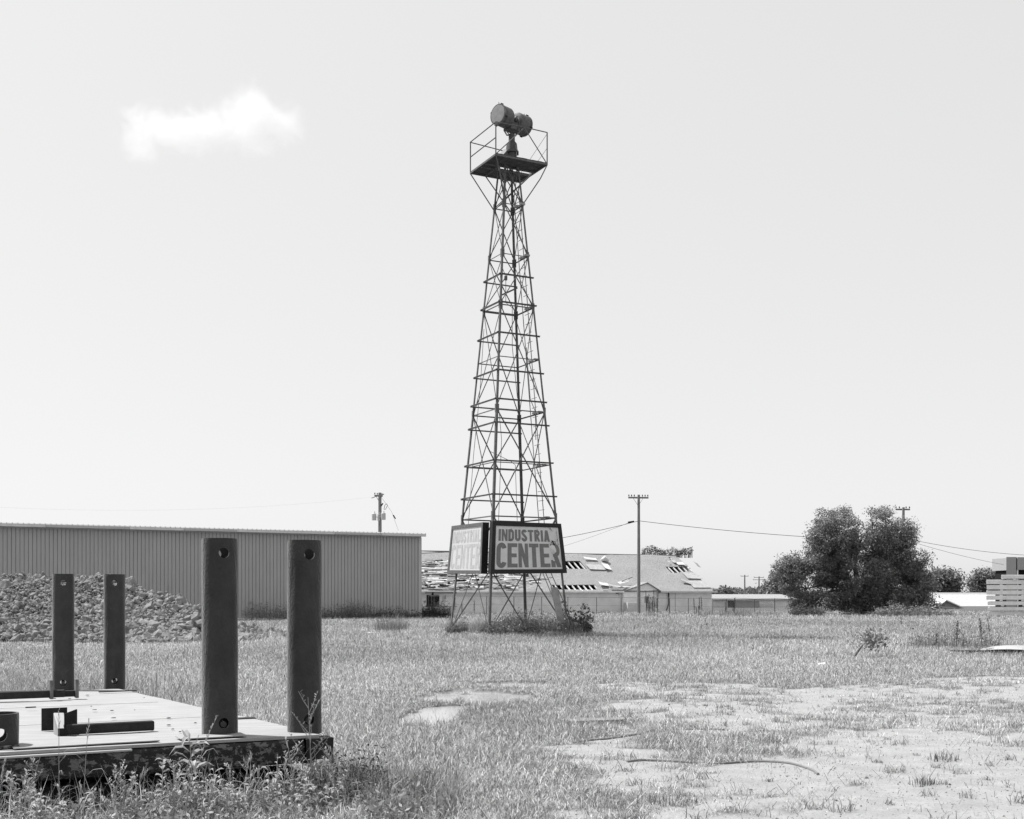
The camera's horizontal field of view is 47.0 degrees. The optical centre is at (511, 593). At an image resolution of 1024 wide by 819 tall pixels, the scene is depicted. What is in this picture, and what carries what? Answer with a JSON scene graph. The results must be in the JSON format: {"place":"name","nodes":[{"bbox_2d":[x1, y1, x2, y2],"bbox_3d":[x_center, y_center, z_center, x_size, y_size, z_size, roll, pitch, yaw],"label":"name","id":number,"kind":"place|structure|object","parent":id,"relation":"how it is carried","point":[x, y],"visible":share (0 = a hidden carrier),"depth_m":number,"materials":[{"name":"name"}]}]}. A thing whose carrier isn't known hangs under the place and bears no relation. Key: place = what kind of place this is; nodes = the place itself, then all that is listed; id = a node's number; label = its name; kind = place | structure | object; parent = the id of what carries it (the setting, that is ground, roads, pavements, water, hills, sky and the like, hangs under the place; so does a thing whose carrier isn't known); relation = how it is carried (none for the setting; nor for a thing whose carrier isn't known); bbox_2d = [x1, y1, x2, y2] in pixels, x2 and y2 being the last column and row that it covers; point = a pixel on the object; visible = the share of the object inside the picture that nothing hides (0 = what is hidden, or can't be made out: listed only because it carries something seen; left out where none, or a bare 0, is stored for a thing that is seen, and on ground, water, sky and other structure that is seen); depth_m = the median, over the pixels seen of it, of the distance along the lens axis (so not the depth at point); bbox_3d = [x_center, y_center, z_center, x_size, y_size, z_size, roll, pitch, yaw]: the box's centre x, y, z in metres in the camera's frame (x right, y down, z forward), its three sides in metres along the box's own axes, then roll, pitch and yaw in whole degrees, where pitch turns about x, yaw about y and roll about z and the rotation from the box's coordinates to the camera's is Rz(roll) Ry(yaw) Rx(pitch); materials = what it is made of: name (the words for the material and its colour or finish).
{"place":"outdoors","nodes":[
{"label":"outdoors","id":0,"kind":"place"},
{"bbox_2d":[0,773,34,817],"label":"seed grass","id":1,"kind":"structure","parent":0,"point":[11,794],"depth_m":8.00,"materials":[{"name":"grey plant"}]},
{"bbox_2d":[0,597,1023,818],"bbox_3d":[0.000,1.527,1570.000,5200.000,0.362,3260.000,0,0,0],"label":"ground","id":2,"kind":"structure","parent":0,"point":[914,801],"depth_m":11.70,"materials":[{"name":"soil"}]},
{"bbox_2d":[0,757,5,793],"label":"seed grass","id":3,"kind":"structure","parent":2,"relation":"on","point":[1,777],"depth_m":8.00,"materials":[{"name":"plant"}]},
{"bbox_2d":[56,708,77,809],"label":"seed grass","id":4,"kind":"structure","parent":2,"relation":"on","point":[61,770],"depth_m":8.20,"materials":[{"name":"grey plant"}]},
{"bbox_2d":[63,718,103,803],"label":"seed grass","id":5,"kind":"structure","parent":2,"relation":"on","point":[85,758],"depth_m":8.30,"materials":[{"name":"plant"}]},
{"bbox_2d":[127,771,137,816],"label":"broadleaf weed","id":6,"kind":"object","parent":2,"relation":"on","point":[132,772],"visible":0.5,"depth_m":8.20,"materials":[{"name":"plant"}]},
{"bbox_2d":[0,570,286,643],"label":"rubble pile","id":7,"kind":"object","parent":2,"relation":"on","point":[26,607],"visible":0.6,"depth_m":39.55,"materials":[{"name":"stone"}]},
{"bbox_2d":[150,758,172,815],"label":"broadleaf weed","id":8,"kind":"object","parent":2,"relation":"on","point":[162,767],"visible":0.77,"depth_m":8.20,"materials":[{"name":"plant"}]},
{"bbox_2d":[0,538,333,816],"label":"steel platform","id":9,"kind":"structure","parent":2,"relation":"on","point":[234,738],"depth_m":9.15,"materials":[{"name":"metal"}]},
{"bbox_2d":[0,679,78,699],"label":"steel bracket","id":10,"kind":"object","parent":9,"relation":"on","point":[50,693],"visible":1,"depth_m":13.40,"materials":[{"name":"grey metal"}]},
{"bbox_2d":[41,707,153,735],"bbox_3d":[-3.377,1.030,9.596,0.791,0.190,0.596,0,0,-28],"label":"steel bracket","id":11,"kind":"object","parent":9,"relation":"on","point":[69,725],"visible":0.89,"depth_m":9.40,"materials":[{"name":"black metal"}]},
{"bbox_2d":[169,729,220,815],"bbox_3d":[-2.236,1.286,8.252,0.315,0.653,0.367,0,0,-30],"label":"broadleaf weed","id":12,"kind":"object","parent":2,"relation":"on","point":[187,734],"visible":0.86,"depth_m":8.25,"materials":[{"name":"plant"}]},
{"bbox_2d":[177,715,217,808],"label":"seed grass","id":13,"kind":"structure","parent":2,"relation":"on","point":[211,727],"depth_m":8.36,"materials":[{"name":"grey plant"}]},
{"bbox_2d":[0,522,425,619],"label":"warehouse","id":14,"kind":"structure","parent":2,"relation":"on","point":[383,569],"depth_m":71.22,"materials":[{"name":"paint"}]},
{"bbox_2d":[0,743,449,818],"bbox_3d":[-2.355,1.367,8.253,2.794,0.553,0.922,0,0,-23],"label":"ground weeds","id":15,"kind":"object","parent":2,"relation":"on","point":[340,784],"visible":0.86,"depth_m":8.17,"materials":[{"name":"plant"}]},
{"bbox_2d":[232,751,257,811],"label":"seed grass","id":16,"kind":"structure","parent":2,"relation":"on","point":[250,756],"depth_m":8.40,"materials":[{"name":"plant"}]},
{"bbox_2d":[0,664,516,818],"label":"long grass","id":17,"kind":"structure","parent":2,"relation":"on","point":[453,779],"depth_m":9.34,"materials":[{"name":"plant"}]},
{"bbox_2d":[243,599,286,618],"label":"weed clump","id":18,"kind":"object","parent":2,"relation":"on","point":[281,612],"visible":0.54,"depth_m":71.49,"materials":[{"name":"grey plant"}]},
{"bbox_2d":[281,737,305,798],"bbox_3d":[-1.600,1.323,8.628,0.194,0.553,0.131,0,0,0],"label":"branching weed","id":19,"kind":"object","parent":2,"relation":"on","point":[294,754],"visible":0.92,"depth_m":8.61,"materials":[{"name":"plant"}]},
{"bbox_2d":[289,690,334,795],"bbox_3d":[-1.489,1.160,8.761,0.349,0.882,0.195,0,0,0],"label":"branching weed","id":20,"kind":"object","parent":2,"relation":"on","point":[309,737],"visible":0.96,"depth_m":8.75,"materials":[{"name":"plant"}]},
{"bbox_2d":[288,740,392,801],"bbox_3d":[-1.321,1.409,9.143,0.858,0.612,0.830,0,0,0],"label":"weed clump","id":21,"kind":"object","parent":2,"relation":"on","point":[352,768],"visible":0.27,"depth_m":9.07,"materials":[{"name":"grey plant"}]},
{"bbox_2d":[322,600,361,618],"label":"weed clump","id":22,"kind":"object","parent":2,"relation":"on","point":[337,615],"visible":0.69,"depth_m":73.32,"materials":[{"name":"grey plant"}]},
{"bbox_2d":[341,595,373,618],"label":"weed clump","id":23,"kind":"object","parent":2,"relation":"on","point":[362,612],"visible":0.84,"depth_m":73.88,"materials":[{"name":"grey plant"}]},
{"bbox_2d":[372,493,387,531],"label":"utility pole","id":24,"kind":"object","parent":2,"relation":"on","point":[381,516],"visible":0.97,"depth_m":101.86,"materials":[{"name":"grey wood"}]},
{"bbox_2d":[371,609,410,630],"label":"weed clump","id":25,"kind":"object","parent":2,"relation":"on","point":[393,625],"visible":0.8,"depth_m":49.85,"materials":[{"name":"grey plant"}]},
{"bbox_2d":[369,606,423,618],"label":"weed clump","id":26,"kind":"object","parent":2,"relation":"on","point":[404,614],"visible":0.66,"depth_m":75.06,"materials":[{"name":"grey plant"}]},
{"bbox_2d":[353,771,459,812],"bbox_3d":[-0.799,1.510,8.740,0.802,0.338,0.638,0,0,-26],"label":"weed clump","id":27,"kind":"object","parent":2,"relation":"on","point":[391,784],"visible":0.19,"depth_m":8.71,"materials":[{"name":"grey plant"}]},
{"bbox_2d":[422,600,451,616],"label":"weed clump","id":28,"kind":"object","parent":2,"relation":"on","point":[435,611],"visible":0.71,"depth_m":79.56,"materials":[{"name":"grey plant"}]},
{"bbox_2d":[443,616,469,633],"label":"weed clump","id":29,"kind":"object","parent":2,"relation":"on","point":[462,627],"visible":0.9,"depth_m":44.33,"materials":[{"name":"grey plant"}]},
{"bbox_2d":[399,693,536,724],"bbox_3d":[-0.692,1.645,16.727,5.680,0.001,9.200,0,0,0],"label":"dirt patch","id":30,"kind":"object","parent":2,"relation":"on","point":[448,710],"visible":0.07,"depth_m":17.04,"materials":[{"name":"grey soil"}]},
{"bbox_2d":[469,613,495,632],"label":"weed clump","id":31,"kind":"object","parent":2,"relation":"on","point":[473,628],"visible":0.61,"depth_m":43.74,"materials":[{"name":"grey plant"}]},
{"bbox_2d":[478,614,528,633],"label":"weed clump","id":32,"kind":"object","parent":2,"relation":"on","point":[497,627],"visible":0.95,"depth_m":43.28,"materials":[{"name":"grey plant"}]},
{"bbox_2d":[450,121,569,633],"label":"lattice tower","id":33,"kind":"structure","parent":2,"relation":"on","point":[491,166],"depth_m":45.51,"materials":[{"name":"metal"}]},
{"bbox_2d":[447,522,488,573],"bbox_3d":[-1.719,-1.713,45.470,0.265,1.929,3.238,0,0,-28],"label":"sign box","id":34,"kind":"object","parent":33,"relation":"attached to","point":[468,550],"visible":1,"depth_m":45.06,"materials":[{"name":"white plastic"}]},
{"bbox_2d":[490,103,532,156],"bbox_3d":[-0.010,-17.684,45.589,0.859,2.248,1.624,0,0,42],"label":"rotating beacon","id":35,"kind":"object","parent":33,"relation":"on","point":[501,112],"visible":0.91,"depth_m":45.38,"materials":[{"name":"paint"}]},
{"bbox_2d":[488,521,566,573],"bbox_3d":[0.614,-1.700,44.008,3.238,1.936,0.302,0,0,-28],"label":"sign box","id":36,"kind":"object","parent":33,"relation":"attached to","point":[522,548],"visible":1,"depth_m":43.88,"materials":[{"name":"metal"}]},
{"bbox_2d":[0,613,1023,818],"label":"grass","id":37,"kind":"structure","parent":2,"relation":"on","point":[367,672],"depth_m":20.69,"materials":[{"name":"grey plant"}]},
{"bbox_2d":[1,610,1023,689],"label":"meadow grass","id":38,"kind":"structure","parent":2,"relation":"on","point":[982,612],"depth_m":43.36,"materials":[{"name":"plant"}]},
{"bbox_2d":[501,607,563,631],"bbox_3d":[0.694,0.976,44.578,2.737,1.094,2.633,0,0,0],"label":"weed clump","id":39,"kind":"object","parent":2,"relation":"on","point":[534,623],"visible":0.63,"depth_m":44.02,"materials":[{"name":"grey plant"}]},
{"bbox_2d":[538,616,584,633],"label":"weed clump","id":40,"kind":"object","parent":2,"relation":"on","point":[574,629],"visible":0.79,"depth_m":44.10,"materials":[{"name":"grey plant"}]},
{"bbox_2d":[422,550,717,613],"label":"ruined house","id":41,"kind":"structure","parent":2,"relation":"on","point":[590,575],"depth_m":101.74,"materials":[{"name":"grey metal"}]},
{"bbox_2d":[492,593,497,602],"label":"window","id":42,"kind":"structure","parent":41,"relation":"in","point":[494,595],"depth_m":96.45,"materials":[{"name":"grey"}]},
{"bbox_2d":[561,601,596,631],"bbox_3d":[2.432,0.914,45.040,1.729,1.480,1.404,0,0,0],"label":"sapling","id":43,"kind":"object","parent":2,"relation":"on","point":[585,620],"visible":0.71,"depth_m":44.82,"materials":[{"name":"grey plant"}]},
{"bbox_2d":[567,717,624,722],"bbox_3d":[1.023,1.536,14.326,0.705,0.063,0.090,0,0,-3],"label":"scrap board","id":44,"kind":"object","parent":2,"relation":"on","point":[607,720],"visible":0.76,"depth_m":14.30,"materials":[{"name":"grey wood"}]},
{"bbox_2d":[428,596,793,615],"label":"chain link fence","id":45,"kind":"object","parent":2,"relation":"on","point":[621,601],"visible":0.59,"depth_m":88.95,"materials":[{"name":"metal"}]},
{"bbox_2d":[624,603,636,611],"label":"appliance","id":46,"kind":"object","parent":2,"relation":"on","point":[631,608],"visible":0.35,"depth_m":101.24,"materials":[{"name":"white paint"}]},
{"bbox_2d":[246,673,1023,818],"bbox_3d":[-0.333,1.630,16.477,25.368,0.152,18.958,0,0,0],"label":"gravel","id":47,"kind":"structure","parent":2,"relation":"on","point":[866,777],"depth_m":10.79,"materials":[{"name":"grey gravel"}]},
{"bbox_2d":[628,495,648,612],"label":"utility pole","id":48,"kind":"object","parent":2,"relation":"on","point":[638,497],"visible":1,"depth_m":95.90,"materials":[{"name":"grey wood"}]},
{"bbox_2d":[422,521,636,553],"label":"power line","id":49,"kind":"object","parent":48,"relation":"attached to","point":[563,537],"visible":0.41,"depth_m":94.36,"materials":[{"name":"metal"}]},
{"bbox_2d":[642,521,804,536],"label":"power line","id":50,"kind":"object","parent":48,"relation":"hanging from","point":[725,530],"visible":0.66,"depth_m":96.64,"materials":[{"name":"metal"}]},
{"bbox_2d":[573,728,724,742],"bbox_3d":[1.472,1.580,13.322,2.274,0.058,0.412,0,0,-36],"label":"hose","id":51,"kind":"object","parent":2,"relation":"on","point":[614,737],"visible":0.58,"depth_m":12.91,"materials":[{"name":"grey rubber"}]},
{"bbox_2d":[645,591,658,611],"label":"dock stalks","id":52,"kind":"object","parent":2,"relation":"on","point":[652,604],"visible":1,"depth_m":81.78,"materials":[{"name":"grey plant"}]},
{"bbox_2d":[641,545,693,557],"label":"bush","id":53,"kind":"object","parent":2,"relation":"on","point":[677,552],"visible":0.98,"depth_m":111.46,"materials":[{"name":"plant"}]},
{"bbox_2d":[642,791,697,806],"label":"weed clump","id":54,"kind":"object","parent":2,"relation":"on","point":[663,799],"visible":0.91,"depth_m":8.94,"materials":[{"name":"grey plant"}]},
{"bbox_2d":[693,597,701,615],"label":"dock stalks","id":55,"kind":"object","parent":2,"relation":"on","point":[698,606],"visible":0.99,"depth_m":82.53,"materials":[{"name":"grey plant"}]},
{"bbox_2d":[626,759,819,774],"bbox_3d":[2.040,1.611,11.176,1.801,0.053,0.646,0,0,22],"label":"hose","id":56,"kind":"object","parent":2,"relation":"on","point":[770,761],"visible":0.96,"depth_m":11.27,"materials":[{"name":"black rubber"}]},
{"bbox_2d":[712,585,738,593],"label":"broadleaf tree","id":57,"kind":"object","parent":2,"relation":"on","point":[724,590],"visible":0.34,"depth_m":318.13,"materials":[{"name":"grey plant"}]},
{"bbox_2d":[724,601,735,614],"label":"dock stalks","id":58,"kind":"object","parent":2,"relation":"on","point":[734,608],"visible":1,"depth_m":83.99,"materials":[{"name":"plant"}]},
{"bbox_2d":[693,605,779,615],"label":"weed clump","id":59,"kind":"object","parent":2,"relation":"on","point":[745,613],"visible":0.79,"depth_m":83.85,"materials":[{"name":"grey plant"}]},
{"bbox_2d":[712,594,797,607],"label":"shed","id":60,"kind":"structure","parent":2,"relation":"on","point":[758,597],"depth_m":135.00,"materials":[{"name":"white metal"}]},
{"bbox_2d":[713,601,727,607],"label":"door","id":61,"kind":"structure","parent":60,"relation":"in","point":[720,602],"depth_m":134.90,"materials":[{"name":"white paint"}]},
{"bbox_2d":[760,604,772,607],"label":"door","id":62,"kind":"structure","parent":60,"relation":"in","point":[771,605],"depth_m":134.90,"materials":[{"name":"white paint"}]},
{"bbox_2d":[753,576,763,593],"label":"utility pole","id":63,"kind":"object","parent":2,"relation":"on","point":[758,577],"visible":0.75,"depth_m":299.94,"materials":[{"name":"grey wood"}]},
{"bbox_2d":[749,570,790,595],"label":"broadleaf tree","id":64,"kind":"object","parent":2,"relation":"on","point":[770,587],"visible":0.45,"depth_m":149.66,"materials":[{"name":"grey plant"}]},
{"bbox_2d":[788,603,826,615],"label":"weed clump","id":65,"kind":"object","parent":2,"relation":"on","point":[805,612],"visible":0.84,"depth_m":84.16,"materials":[{"name":"grey plant"}]},
{"bbox_2d":[720,585,983,596],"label":"treeline","id":66,"kind":"object","parent":2,"relation":"on","point":[741,590],"visible":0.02,"depth_m":514.76,"materials":[{"name":"plant"}]},
{"bbox_2d":[768,503,944,614],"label":"broadleaf tree","id":67,"kind":"object","parent":2,"relation":"on","point":[887,561],"visible":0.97,"depth_m":88.87,"materials":[{"name":"grey plant"}]},
{"bbox_2d":[847,621,891,656],"bbox_3d":[8.830,1.151,29.005,1.298,1.022,0.732,0,0,0],"label":"bush","id":68,"kind":"object","parent":2,"relation":"on","point":[873,641],"visible":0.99,"depth_m":28.93,"materials":[{"name":"grey plant"}]},
{"bbox_2d":[895,506,909,588],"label":"utility pole","id":69,"kind":"object","parent":2,"relation":"on","point":[903,509],"visible":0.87,"depth_m":97.96,"materials":[{"name":"grey wood"}]},
{"bbox_2d":[919,541,1018,554],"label":"power line","id":70,"kind":"object","parent":69,"relation":"attached to","point":[969,549],"visible":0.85,"depth_m":97.99,"materials":[{"name":"metal"}]},
{"bbox_2d":[867,603,955,616],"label":"weed clump","id":71,"kind":"object","parent":2,"relation":"on","point":[920,612],"visible":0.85,"depth_m":84.23,"materials":[{"name":"grey plant"}]},
{"bbox_2d":[906,772,939,785],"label":"weed clump","id":72,"kind":"object","parent":2,"relation":"on","point":[924,781],"visible":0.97,"depth_m":9.79,"materials":[{"name":"grey plant"}]},
{"bbox_2d":[900,565,970,598],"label":"broadleaf tree","id":73,"kind":"object","parent":2,"relation":"on","point":[950,580],"visible":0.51,"depth_m":188.09,"materials":[{"name":"grey plant"}]},
{"bbox_2d":[928,750,959,761],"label":"weed clump","id":74,"kind":"object","parent":2,"relation":"on","point":[949,759],"visible":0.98,"depth_m":11.39,"materials":[{"name":"grey plant"}]},
{"bbox_2d":[933,599,964,609],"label":"gabled shed","id":75,"kind":"structure","parent":2,"relation":"on","point":[948,604],"depth_m":128.00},
{"bbox_2d":[905,624,1003,648],"bbox_3d":[13.050,1.270,34.871,2.936,0.932,2.647,0,0,20],"label":"weed clump","id":76,"kind":"object","parent":2,"relation":"on","point":[944,642],"visible":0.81,"depth_m":34.65,"materials":[{"name":"grey plant"}]},
{"bbox_2d":[955,621,958,647],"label":"seed stalk","id":77,"kind":"object","parent":2,"relation":"on","point":[957,624],"visible":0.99,"depth_m":34.00,"materials":[{"name":"plant"}]},
{"bbox_2d":[930,593,985,603],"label":"barn","id":78,"kind":"structure","parent":2,"relation":"on","point":[956,593],"depth_m":181.65,"materials":[{"name":"white metal"}]},
{"bbox_2d":[933,594,994,606],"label":"barn","id":79,"kind":"structure","parent":2,"relation":"on","point":[971,600],"depth_m":154.43,"materials":[{"name":"metal"}]},
{"bbox_2d":[964,565,994,592],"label":"broadleaf tree","id":80,"kind":"object","parent":2,"relation":"on","point":[976,582],"visible":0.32,"depth_m":199.66,"materials":[{"name":"grey plant"}]},
{"bbox_2d":[979,618,983,647],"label":"seed stalk","id":81,"kind":"object","parent":2,"relation":"on","point":[981,638],"visible":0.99,"depth_m":33.49,"materials":[{"name":"plant"}]},
{"bbox_2d":[946,645,1023,653],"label":"sheet stack","id":82,"kind":"object","parent":2,"relation":"on","point":[1018,648],"visible":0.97,"depth_m":31.01,"materials":[{"name":"metal"}]},
{"bbox_2d":[986,614,990,646],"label":"seed stalk","id":83,"kind":"object","parent":2,"relation":"on","point":[989,629],"visible":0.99,"depth_m":34.00,"materials":[{"name":"grey plant"}]},
{"bbox_2d":[988,611,1023,615],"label":"pale slab","id":84,"kind":"structure","parent":2,"relation":"on","point":[1000,613],"depth_m":84.17,"materials":[{"name":"white concrete"}]},
{"bbox_2d":[988,607,1023,611],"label":"pale slab","id":85,"kind":"structure","parent":84,"relation":"on","point":[1002,609],"depth_m":84.03,"materials":[{"name":"white concrete"}]},
{"bbox_2d":[988,601,1023,605],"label":"pale slab","id":86,"kind":"structure","parent":85,"relation":"on","point":[1002,603],"depth_m":84.03,"materials":[{"name":"white concrete"}]},
{"bbox_2d":[986,596,1023,600],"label":"pale slab","id":87,"kind":"structure","parent":86,"relation":"on","point":[1002,598],"depth_m":84.12,"materials":[{"name":"white concrete"}]},
{"bbox_2d":[992,557,1023,610],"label":"brick building","id":88,"kind":"structure","parent":2,"relation":"on","point":[1013,566],"depth_m":112.24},
{"bbox_2d":[0,0,1023,592],"label":"sky","id":89,"kind":"structure","parent":0,"point":[776,247],"materials":[{"name":"white"}]},
{"bbox_2d":[986,590,1023,595],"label":"pale slab","id":90,"kind":"structure","parent":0,"point":[1002,593],"depth_m":84.12,"materials":[{"name":"white concrete"}]},
{"bbox_2d":[986,580,1023,584],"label":"pale slab","id":91,"kind":"structure","parent":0,"point":[1002,582],"depth_m":84.11,"materials":[{"name":"white concrete"}]},
{"bbox_2d":[987,585,1023,590],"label":"pale slab","id":92,"kind":"structure","parent":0,"point":[1005,587],"depth_m":84.10,"materials":[{"name":"white concrete"}]},
{"bbox_2d":[1001,575,1023,579],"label":"pale slab","id":93,"kind":"structure","parent":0,"point":[1014,577],"depth_m":84.02,"materials":[{"name":"white concrete"}]}
]}

